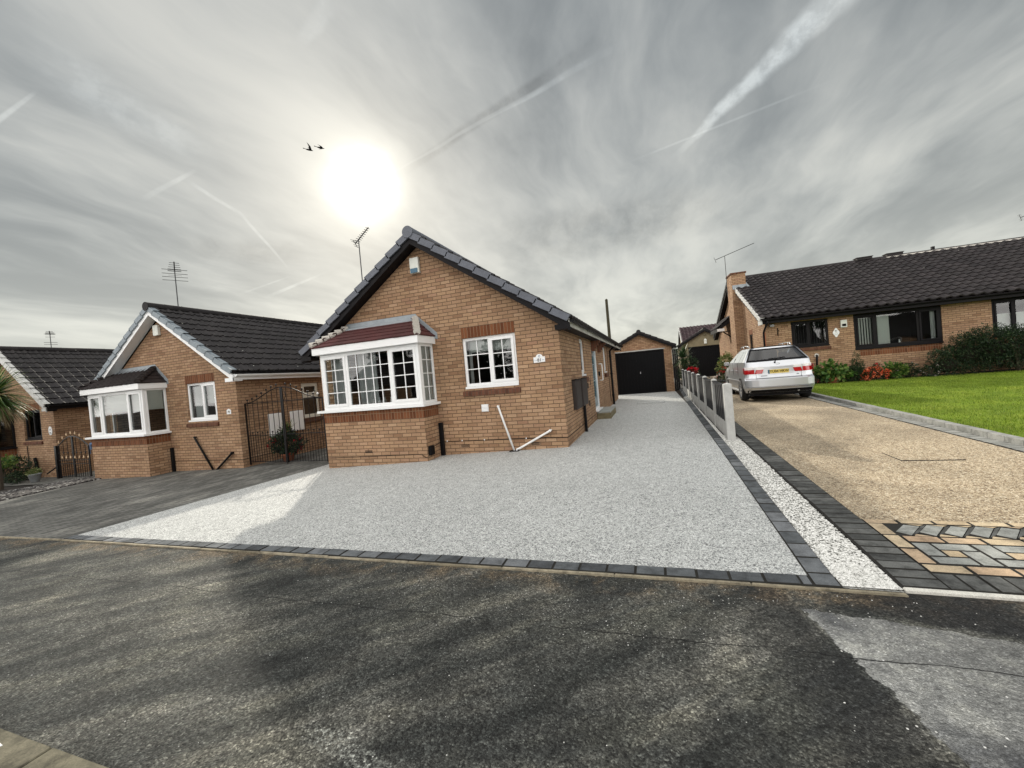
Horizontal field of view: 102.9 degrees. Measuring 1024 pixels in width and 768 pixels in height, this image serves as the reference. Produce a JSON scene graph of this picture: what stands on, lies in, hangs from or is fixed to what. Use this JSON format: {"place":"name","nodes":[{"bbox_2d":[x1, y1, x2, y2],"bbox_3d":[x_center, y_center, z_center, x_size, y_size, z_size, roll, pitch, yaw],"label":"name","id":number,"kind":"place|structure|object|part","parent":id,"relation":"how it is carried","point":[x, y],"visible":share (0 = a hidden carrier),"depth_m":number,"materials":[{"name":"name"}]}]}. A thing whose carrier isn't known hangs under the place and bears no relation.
{"place":"outdoors","nodes":[
{"label":"outdoors","id":0,"kind":"place"},
{"bbox_2d":[4,470,94,485],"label":"garden path","id":1,"kind":"structure","parent":0,"point":[44,480],"depth_m":13.38,"materials":[{"name":"grey concrete"}]},
{"bbox_2d":[1,453,18,479],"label":"fatsia","id":2,"kind":"object","parent":1,"relation":"on","point":[6,462],"visible":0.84,"depth_m":13.59,"materials":[{"name":"green plant"}]},
{"bbox_2d":[3,471,25,484],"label":"shrub","id":3,"kind":"object","parent":1,"relation":"on","point":[17,478],"visible":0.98,"depth_m":13.29,"materials":[{"name":"green plant"}]},
{"bbox_2d":[3,454,37,482],"bbox_3d":[-17.136,2.952,14.070,1.253,1.097,1.025,-5,1,19],"label":"shrub","id":4,"kind":"object","parent":1,"relation":"on","point":[25,466],"visible":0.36,"depth_m":14.11,"materials":[{"name":"green plant"}]},
{"bbox_2d":[24,468,43,482],"bbox_3d":[-15.607,2.953,13.302,0.419,0.486,0.459,-5,1,-12],"label":"plant pot","id":5,"kind":"object","parent":1,"relation":"on","point":[33,476],"visible":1,"depth_m":13.25,"materials":[{"name":"grey stone"}]},
{"bbox_2d":[0,477,100,500],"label":"cobbles","id":6,"kind":"object","parent":1,"relation":"on","point":[13,493],"visible":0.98,"depth_m":11.11,"materials":[{"name":"grey stone"}]},
{"bbox_2d":[54,431,92,478],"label":"garden gate","id":7,"kind":"structure","parent":1,"relation":"on","point":[58,460],"depth_m":13.31,"materials":[{"name":"black metal"}]},
{"bbox_2d":[0,448,328,538],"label":"block paved driveway","id":8,"kind":"structure","parent":0,"point":[68,511],"depth_m":8.29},
{"bbox_2d":[267,420,308,461],"bbox_3d":[-6.210,1.494,11.223,1.145,1.255,0.925,-5,1,19],"label":"shrub","id":9,"kind":"object","parent":8,"relation":"on","point":[282,448],"visible":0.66,"depth_m":11.09,"materials":[{"name":"plant"}]},
{"bbox_2d":[79,391,806,574],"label":"resin driveway","id":10,"kind":"structure","parent":0,"point":[631,481],"depth_m":5.08,"materials":[{"name":"grey gravel"}]},
{"bbox_2d":[597,406,615,418],"bbox_3d":[2.955,0.924,12.657,0.395,0.303,1.630,-5,1,19],"label":"doorstep","id":11,"kind":"object","parent":10,"relation":"on","point":[609,412],"visible":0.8,"depth_m":11.94,"materials":[{"name":"stone"}]},
{"bbox_2d":[637,400,664,403],"bbox_3d":[5.358,0.712,15.746,1.000,0.026,0.900,-5,1,19],"label":"manhole cover","id":12,"kind":"object","parent":10,"relation":"on","point":[647,402],"visible":0.83,"depth_m":15.63,"materials":[{"name":"grey metal"}]},
{"bbox_2d":[0,371,902,592],"bbox_3d":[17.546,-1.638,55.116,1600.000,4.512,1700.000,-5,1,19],"label":"ground","id":13,"kind":"structure","parent":0,"point":[6,488],"depth_m":12.55,"materials":[{"name":"stone"}]},
{"bbox_2d":[0,366,43,489],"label":"palm tree","id":14,"kind":"object","parent":13,"relation":"on","point":[7,407],"visible":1,"depth_m":12.28,"materials":[{"name":"green plant"}]},
{"bbox_2d":[0,331,113,477],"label":"bungalow","id":15,"kind":"object","parent":13,"relation":"on","point":[58,377],"visible":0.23,"depth_m":14.74,"materials":[{"name":"brick"}]},
{"bbox_2d":[0,413,16,448],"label":"bay side window","id":16,"kind":"structure","parent":15,"relation":"in","point":[13,428],"depth_m":15.00,"materials":[{"name":"black glass"}]},
{"bbox_2d":[25,410,42,440],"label":"window","id":17,"kind":"structure","parent":15,"relation":"in","point":[36,437],"depth_m":14.63,"materials":[{"name":"black glass"}]},
{"bbox_2d":[77,262,325,478],"bbox_3d":[-8.132,-0.436,17.028,6.324,6.767,12.731,-5,1,19],"label":"bungalow","id":18,"kind":"object","parent":13,"relation":"on","point":[175,354],"visible":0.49,"depth_m":11.66,"materials":[{"name":"brick"}]},
{"bbox_2d":[95,396,106,416],"bbox_3d":[-12.149,0.645,12.035,0.490,0.640,0.028,-5,1,19],"label":"roller blind","id":19,"kind":"object","parent":18,"relation":"attached to","point":[97,411],"visible":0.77,"depth_m":12.07,"materials":[{"name":"white fabric"}]},
{"bbox_2d":[92,399,116,432],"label":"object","id":20,"kind":"structure","parent":18,"relation":"in","point":[113,414],"depth_m":12.15,"materials":[{"name":"white fabric"}]},
{"bbox_2d":[87,389,147,436],"bbox_3d":[-11.307,0.853,11.660,2.510,1.250,0.073,-5,1,19],"label":"bay window","id":21,"kind":"structure","parent":18,"relation":"in","point":[140,392],"depth_m":11.56,"materials":[{"name":"white plastic"}]},
{"bbox_2d":[105,394,131,412],"bbox_3d":[-11.359,0.539,11.754,1.140,0.560,0.028,-5,1,19],"label":"roller blind","id":22,"kind":"object","parent":18,"relation":"attached to","point":[115,403],"visible":0.7,"depth_m":11.77,"materials":[{"name":"white fabric"}]},
{"bbox_2d":[131,394,139,412],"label":"roller blind","id":23,"kind":"object","parent":18,"relation":"attached to","point":[135,406],"visible":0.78,"depth_m":11.49,"materials":[{"name":"white fabric"}]},
{"bbox_2d":[147,390,163,409],"bbox_3d":[-10.131,0.434,11.533,0.010,0.560,0.440,-5,1,19],"label":"roller blind","id":24,"kind":"object","parent":18,"relation":"attached to","point":[155,399],"visible":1,"depth_m":11.56,"materials":[{"name":"white fabric"}]},
{"bbox_2d":[144,388,169,433],"bbox_3d":[-10.053,0.743,11.539,0.055,1.250,0.525,-5,1,19],"label":"bay side window","id":25,"kind":"structure","parent":18,"relation":"in","point":[163,389],"depth_m":11.60,"materials":[{"name":"white plastic"}]},
{"bbox_2d":[194,385,208,417],"bbox_3d":[-8.803,0.506,11.556,0.480,0.980,0.012,-5,1,19],"label":"roller blind","id":26,"kind":"object","parent":18,"relation":"attached to","point":[198,401],"visible":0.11,"depth_m":11.57,"materials":[{"name":"white fabric"}]},
{"bbox_2d":[187,381,217,421],"bbox_3d":[-8.587,0.495,11.343,1.170,1.074,0.115,-5,1,19],"label":"window","id":27,"kind":"structure","parent":18,"relation":"in","point":[206,417],"depth_m":11.32,"materials":[{"name":"white plastic"}]},
{"bbox_2d":[207,385,214,403],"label":"roller blind","id":28,"kind":"object","parent":18,"relation":"attached to","point":[210,391],"visible":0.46,"depth_m":11.40,"materials":[{"name":"white fabric"}]},
{"bbox_2d":[244,383,328,464],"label":"double gate","id":29,"kind":"structure","parent":18,"relation":"attached to","point":[281,390],"depth_m":10.57,"materials":[{"name":"black metal"}]},
{"bbox_2d":[301,383,317,395],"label":"window","id":30,"kind":"structure","parent":18,"relation":"in","point":[303,385],"depth_m":13.14,"materials":[{"name":"beige plastic"}]},
{"bbox_2d":[303,395,319,417],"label":"window","id":31,"kind":"structure","parent":18,"relation":"in","point":[317,403],"depth_m":13.27,"materials":[{"name":"beige plastic"}]},
{"bbox_2d":[298,226,622,467],"bbox_3d":[-0.063,-1.310,14.207,6.724,6.600,12.731,-5,1,19],"label":"bungalow","id":32,"kind":"object","parent":13,"relation":"on","point":[547,379],"visible":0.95,"depth_m":8.70,"materials":[{"name":"brick"}]},
{"bbox_2d":[325,360,335,404],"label":"bay side window","id":33,"kind":"structure","parent":32,"relation":"in","point":[325,360],"depth_m":9.45,"materials":[{"name":"white plastic"}]},
{"bbox_2d":[332,358,345,403],"bbox_3d":[-3.867,-0.042,9.277,0.420,1.220,0.059,-5,1,19],"label":"curtain","id":34,"kind":"object","parent":32,"relation":"hanging from","point":[340,377],"visible":0.4,"depth_m":9.30,"materials":[{"name":"white fabric"}]},
{"bbox_2d":[357,352,378,403],"bbox_3d":[-3.190,-0.099,9.069,0.500,1.220,0.060,-5,1,19],"label":"curtain","id":35,"kind":"object","parent":32,"relation":"hanging from","point":[369,374],"visible":0.62,"depth_m":9.06,"materials":[{"name":"white fabric"}]},
{"bbox_2d":[320,343,423,410],"bbox_3d":[-3.067,-0.120,8.775,2.550,1.250,0.073,-5,1,19],"label":"bay window","id":36,"kind":"structure","parent":32,"relation":"in","point":[414,347],"depth_m":8.72,"materials":[{"name":"white plastic"}]},
{"bbox_2d":[421,346,432,399],"bbox_3d":[-1.821,-0.223,8.638,0.023,1.200,0.440,-5,1,19],"label":"curtain","id":37,"kind":"object","parent":32,"relation":"hanging from","point":[425,376],"visible":0.58,"depth_m":8.68,"materials":[{"name":"grey fabric"}]},
{"bbox_2d":[419,343,436,402],"bbox_3d":[-1.794,-0.231,8.646,0.055,1.250,0.525,-5,1,19],"label":"bay side window","id":38,"kind":"structure","parent":32,"relation":"in","point":[420,344],"depth_m":8.74,"materials":[{"name":"white plastic"}]},
{"bbox_2d":[468,341,474,383],"bbox_3d":[-0.876,-0.451,8.805,0.080,1.000,0.020,-5,1,19],"label":"curtain","id":39,"kind":"object","parent":32,"relation":"hanging from","point":[471,367],"visible":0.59,"depth_m":8.80,"materials":[{"name":"grey fabric"}]},
{"bbox_2d":[470,338,510,352],"bbox_3d":[-0.434,-0.848,8.598,0.990,0.280,0.028,-5,1,19],"label":"roller blind","id":40,"kind":"object","parent":32,"relation":"attached to","point":[482,345],"visible":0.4,"depth_m":8.63,"materials":[{"name":"white fabric"}]},
{"bbox_2d":[463,332,518,388],"bbox_3d":[-0.450,-0.469,8.494,1.190,1.074,0.115,-5,1,19],"label":"window","id":41,"kind":"structure","parent":32,"relation":"in","point":[511,381],"depth_m":8.46,"materials":[{"name":"white plastic"}]},
{"bbox_2d":[579,339,586,375],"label":"window","id":42,"kind":"structure","parent":32,"relation":"in","point":[580,341],"depth_m":10.54,"materials":[{"name":"white plastic"}]},
{"bbox_2d":[591,351,597,405],"bbox_3d":[2.474,-0.237,12.368,0.025,1.828,0.898,-5,1,19],"label":"door","id":43,"kind":"structure","parent":32,"relation":"in","point":[592,352],"depth_m":12.49,"materials":[{"name":"white plastic"}]},
{"bbox_2d":[603,348,606,372],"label":"window","id":44,"kind":"structure","parent":32,"relation":"in","point":[603,348],"depth_m":15.16,"materials":[{"name":"white plastic"}]},
{"bbox_2d":[605,299,610,337],"bbox_3d":[7.502,-2.619,31.012,0.277,7.740,0.277,-5,1,19],"label":"telegraph pole","id":45,"kind":"object","parent":13,"relation":"on","point":[607,318],"visible":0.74,"depth_m":30.89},
{"bbox_2d":[614,330,675,394],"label":"garage","id":46,"kind":"structure","parent":13,"relation":"on","point":[644,362],"depth_m":20.97,"materials":[{"name":"brick"}]},
{"bbox_2d":[616,350,665,394],"bbox_3d":[6.666,-0.380,21.099,2.310,2.540,0.065,-5,1,19],"label":"garage door","id":47,"kind":"structure","parent":46,"relation":"in","point":[639,372],"depth_m":21.08,"materials":[{"name":"black metal"}]},
{"bbox_2d":[672,349,680,390],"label":"side gate","id":48,"kind":"structure","parent":46,"relation":"attached to","point":[677,381],"depth_m":20.47,"materials":[{"name":"grey metal"}]},
{"bbox_2d":[672,344,694,368],"bbox_3d":[8.148,-0.801,19.523,1.495,2.365,1.521,-5,1,19],"label":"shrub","id":49,"kind":"object","parent":13,"relation":"on","point":[681,354],"visible":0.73,"depth_m":19.38,"materials":[{"name":"green plant"}]},
{"bbox_2d":[676,355,700,379],"bbox_3d":[8.266,-0.485,19.106,1.122,1.732,0.997,-5,1,19],"label":"shrub","id":50,"kind":"object","parent":13,"relation":"on","point":[685,366],"visible":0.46,"depth_m":18.97,"materials":[{"name":"green plant"}]},
{"bbox_2d":[673,327,720,376],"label":"garage","id":51,"kind":"structure","parent":13,"relation":"on","point":[703,345],"depth_m":28.01,"materials":[{"name":"stone"}]},
{"bbox_2d":[689,345,720,376],"bbox_3d":[13.356,-1.400,28.055,2.020,2.370,0.042,-5,1,19],"label":"garage door","id":52,"kind":"structure","parent":51,"relation":"in","point":[707,356],"depth_m":28.01,"materials":[{"name":"black paint"}]},
{"bbox_2d":[678,323,715,344],"bbox_3d":[20.368,-3.354,37.081,9.435,4.738,6.680,-5,1,19],"label":"bungalow","id":53,"kind":"object","parent":13,"relation":"on","point":[684,333],"visible":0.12,"depth_m":37.44,"materials":[{"name":"tile"}]},
{"bbox_2d":[682,369,735,440],"bbox_3d":[5.829,0.255,12.869,0.132,1.349,12.018,-5,1,19],"label":"panel fence","id":54,"kind":"object","parent":13,"relation":"on","point":[712,399],"visible":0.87,"depth_m":8.83,"materials":[{"name":"concrete"}]},
{"bbox_2d":[683,369,725,382],"bbox_3d":[5.890,-0.309,13.034,0.124,0.261,11.312,-5,1,19],"label":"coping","id":55,"kind":"object","parent":54,"relation":"attached to","point":[721,381],"visible":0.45,"depth_m":8.52,"materials":[{"name":"grey concrete"}]},
{"bbox_2d":[710,214,1023,382],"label":"bungalow","id":56,"kind":"object","parent":13,"relation":"on","point":[955,289],"visible":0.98,"depth_m":15.93,"materials":[{"name":"brick"}]},
{"bbox_2d":[750,334,753,347],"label":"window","id":57,"kind":"structure","parent":56,"relation":"in","point":[751,336],"depth_m":18.28,"materials":[{"name":"black glass"}]},
{"bbox_2d":[795,322,821,342],"bbox_3d":[11.506,-1.945,15.953,1.037,0.950,0.051,-5,1,17],"label":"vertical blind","id":58,"kind":"object","parent":56,"relation":"hanging from","point":[811,336],"visible":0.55,"depth_m":15.90,"materials":[{"name":"white fabric"}]},
{"bbox_2d":[791,319,829,347],"bbox_3d":[11.513,-1.942,15.776,1.220,1.030,0.115,-5,1,17],"label":"window","id":59,"kind":"structure","parent":56,"relation":"in","point":[808,344],"depth_m":15.78,"materials":[{"name":"black glass"}]},
{"bbox_2d":[858,317,872,344],"bbox_3d":[13.318,-1.981,15.391,0.565,1.200,0.023,-5,1,17],"label":"vertical blind","id":60,"kind":"object","parent":56,"relation":"hanging from","point":[865,330],"visible":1,"depth_m":15.39,"materials":[{"name":"white fabric"}]},
{"bbox_2d":[876,314,889,343],"bbox_3d":[13.845,-2.045,15.217,0.360,1.200,0.020,-5,1,17],"label":"roller blind","id":61,"kind":"object","parent":56,"relation":"attached to","point":[883,333],"visible":1,"depth_m":15.21,"materials":[{"name":"white fabric"}]},
{"bbox_2d":[853,306,943,349],"bbox_3d":[14.133,-2.035,14.981,2.625,1.325,0.115,-5,1,17],"label":"window","id":62,"kind":"structure","parent":56,"relation":"in","point":[939,339],"depth_m":14.91,"materials":[{"name":"black plastic"}]},
{"bbox_2d":[929,311,935,337],"bbox_3d":[15.244,-2.153,14.780,0.140,1.200,0.039,-5,1,17],"label":"curtain","id":63,"kind":"object","parent":56,"relation":"hanging from","point":[932,325],"visible":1,"depth_m":14.78,"materials":[{"name":"grey fabric"}]},
{"bbox_2d":[991,297,1023,336],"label":"window","id":64,"kind":"structure","parent":56,"relation":"in","point":[1012,300],"depth_m":14.05,"materials":[{"name":"black glass"}]},
{"bbox_2d":[997,311,1023,328],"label":"roller blind","id":65,"kind":"object","parent":56,"relation":"attached to","point":[1003,318],"visible":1,"depth_m":14.18,"materials":[{"name":"white fabric"}]},
{"bbox_2d":[810,392,1023,445],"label":"kerb edging","id":66,"kind":"object","parent":13,"relation":"on","point":[1004,437],"visible":0.59,"depth_m":6.81,"materials":[{"name":"grey concrete"}]},
{"bbox_2d":[903,587,1023,601],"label":"concrete edging","id":67,"kind":"object","parent":13,"relation":"on","point":[966,594],"visible":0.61,"depth_m":2.41,"materials":[{"name":"grey concrete"}]},
{"bbox_2d":[64,535,843,587],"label":"front border paving","id":68,"kind":"structure","parent":0,"point":[770,578],"depth_m":3.42,"materials":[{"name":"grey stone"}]},
{"bbox_2d":[0,538,1023,767],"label":"road","id":69,"kind":"structure","parent":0,"point":[489,700],"depth_m":2.18,"materials":[{"name":"grey asphalt"}]},
{"bbox_2d":[0,536,60,540],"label":"concrete edging","id":70,"kind":"object","parent":69,"relation":"on","point":[54,539],"visible":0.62,"depth_m":5.66,"materials":[{"name":"grey concrete"}]},
{"bbox_2d":[0,729,107,767],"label":"road kerb","id":71,"kind":"structure","parent":69,"relation":"on","point":[17,751],"depth_m":1.88,"materials":[{"name":"brown concrete"}]},
{"bbox_2d":[60,539,908,596],"bbox_3d":[-1.805,1.708,3.942,8.926,0.187,0.025,-5,1,19],"label":"concrete edging","id":72,"kind":"object","parent":69,"relation":"on","point":[883,593],"visible":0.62,"depth_m":3.17,"materials":[{"name":"grey concrete"}]},
{"bbox_2d":[6,563,1008,763],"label":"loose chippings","id":73,"kind":"object","parent":69,"relation":"on","point":[627,642],"visible":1,"depth_m":2.30,"materials":[{"name":"white stone"}]},
{"bbox_2d":[0,0,1023,360],"label":"sky","id":74,"kind":"structure","parent":0,"point":[582,154],"materials":[{"name":"grey"}]},
{"bbox_2d":[680,388,841,588],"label":"side border paving","id":75,"kind":"structure","parent":0,"point":[815,568],"depth_m":3.64,"materials":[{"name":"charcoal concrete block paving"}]},
{"bbox_2d":[685,393,903,591],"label":"white gravel","id":76,"kind":"structure","parent":0,"point":[868,577],"depth_m":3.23,"materials":[{"name":"white gravel"}]},
{"bbox_2d":[735,422,950,590],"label":"neighbour border paving","id":77,"kind":"structure","parent":0,"point":[864,536],"depth_m":3.39,"materials":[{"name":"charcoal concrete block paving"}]},
{"bbox_2d":[686,366,698,372],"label":"geranium","id":78,"kind":"object","parent":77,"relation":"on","point":[692,369],"visible":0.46,"depth_m":18.46,"materials":[{"name":"red plant"}]},
{"bbox_2d":[708,376,1023,522],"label":"neighbour driveway","id":79,"kind":"structure","parent":0,"point":[835,452],"depth_m":4.97,"materials":[{"name":"beige gravel"}]},
{"bbox_2d":[713,374,724,381],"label":"heather","id":80,"kind":"object","parent":79,"relation":"on","point":[719,376],"visible":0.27,"depth_m":17.42,"materials":[{"name":"white plant"}]},
{"bbox_2d":[716,367,726,382],"bbox_3d":[9.511,-0.366,18.307,0.742,1.059,0.690,-5,1,19],"label":"fuchsia","id":81,"kind":"object","parent":79,"relation":"on","point":[723,372],"visible":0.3,"depth_m":18.29,"materials":[{"name":"green plant"}]},
{"bbox_2d":[714,351,732,378],"bbox_3d":[10.185,-0.766,19.474,0.968,1.639,0.874,-5,1,19],"label":"climbing shrub","id":82,"kind":"object","parent":79,"relation":"on","point":[729,358],"visible":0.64,"depth_m":19.39,"materials":[{"name":"green plant"}]},
{"bbox_2d":[724,342,814,400],"bbox_3d":[8.376,-0.461,13.728,2.034,1.691,4.550,-5,1,20],"label":"parked car","id":83,"kind":"object","parent":79,"relation":"on","point":[778,369],"visible":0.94,"depth_m":11.82,"materials":[{"name":"silver paint"}]},
{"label":"side window","id":84,"kind":"part","parent":83,"relation":"part of","materials":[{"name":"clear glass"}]},
{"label":"side window","id":85,"kind":"part","parent":83,"relation":"part of","materials":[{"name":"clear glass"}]},
{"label":"rear window","id":86,"kind":"part","parent":83,"relation":"part of","materials":[{"name":"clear glass"}]},
{"bbox_2d":[882,451,965,460],"bbox_3d":[5.231,0.927,5.233,0.620,0.026,0.530,-5,1,19],"label":"manhole cover","id":87,"kind":"object","parent":79,"relation":"on","point":[919,456],"visible":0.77,"depth_m":5.19,"materials":[{"name":"beige stone"}]},
{"bbox_2d":[795,394,1023,452],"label":"lawn side paving","id":88,"kind":"structure","parent":0,"point":[1011,446],"depth_m":6.59,"materials":[{"name":"grey concrete"}]},
{"bbox_2d":[812,370,1023,436],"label":"lawn","id":89,"kind":"structure","parent":0,"point":[967,406],"depth_m":9.49,"materials":[{"name":"green plant"}]},
{"bbox_2d":[813,372,823,383],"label":"shrub","id":90,"kind":"object","parent":89,"relation":"on","point":[817,380],"visible":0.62,"depth_m":15.28,"materials":[{"name":"green plant"}]},
{"bbox_2d":[812,358,857,382],"bbox_3d":[11.916,-0.510,15.104,1.369,0.970,1.104,-5,1,19],"label":"shrub","id":91,"kind":"object","parent":89,"relation":"on","point":[836,374],"visible":0.99,"depth_m":14.96,"materials":[{"name":"plant"}]},
{"bbox_2d":[843,365,865,381],"bbox_3d":[12.432,-0.339,14.912,0.784,0.749,0.683,-5,1,19],"label":"shrub","id":92,"kind":"object","parent":89,"relation":"on","point":[858,371],"visible":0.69,"depth_m":14.79,"materials":[{"name":"green plant"}]},
{"bbox_2d":[860,365,891,380],"bbox_3d":[12.956,-0.357,14.608,1.028,0.666,0.558,-5,1,7],"label":"begonia","id":93,"kind":"object","parent":89,"relation":"on","point":[878,372],"visible":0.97,"depth_m":14.53,"materials":[{"name":"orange plant"}]},
{"bbox_2d":[882,361,910,378],"bbox_3d":[13.654,-0.513,14.550,0.868,0.676,0.804,-5,1,19],"label":"hydrangea","id":94,"kind":"object","parent":89,"relation":"on","point":[895,372],"visible":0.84,"depth_m":14.39,"materials":[{"name":"green plant"}]},
{"bbox_2d":[919,364,941,376],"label":"shrub","id":95,"kind":"object","parent":89,"relation":"on","point":[928,372],"visible":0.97,"depth_m":14.11,"materials":[{"name":"green plant"}]},
{"bbox_2d":[821,368,1023,382],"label":"flower bed","id":96,"kind":"object","parent":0,"point":[959,373],"visible":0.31,"depth_m":14.18,"materials":[{"name":"soil"}]},
{"bbox_2d":[845,350,866,380],"bbox_3d":[12.699,-0.642,14.992,0.761,1.254,0.718,-5,1,-18],"label":"conifer","id":97,"kind":"object","parent":96,"relation":"on","point":[858,365],"visible":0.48,"depth_m":14.93,"materials":[{"name":"green plant"}]},
{"bbox_2d":[900,362,921,377],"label":"shrub","id":98,"kind":"object","parent":96,"relation":"on","point":[915,371],"visible":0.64,"depth_m":14.40,"materials":[{"name":"green plant"}]},
{"bbox_2d":[925,322,1023,375],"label":"bush","id":99,"kind":"object","parent":96,"relation":"on","point":[989,349],"visible":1,"depth_m":13.55,"materials":[{"name":"green plant"}]},
{"bbox_2d":[862,519,1023,595],"bbox_3d":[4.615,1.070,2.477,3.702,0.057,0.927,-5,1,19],"label":"apron buff paving","id":100,"kind":"structure","parent":0,"point":[912,552],"depth_m":2.98,"materials":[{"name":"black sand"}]},
{"bbox_2d":[896,525,1023,568],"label":"paving stones","id":101,"kind":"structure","parent":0,"point":[992,552],"depth_m":2.89,"materials":[{"name":"grey stone"}]},
{"bbox_2d":[913,525,1023,594],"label":"apron edge paving","id":102,"kind":"structure","parent":0,"point":[976,584],"depth_m":2.49,"materials":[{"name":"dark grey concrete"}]}
]}

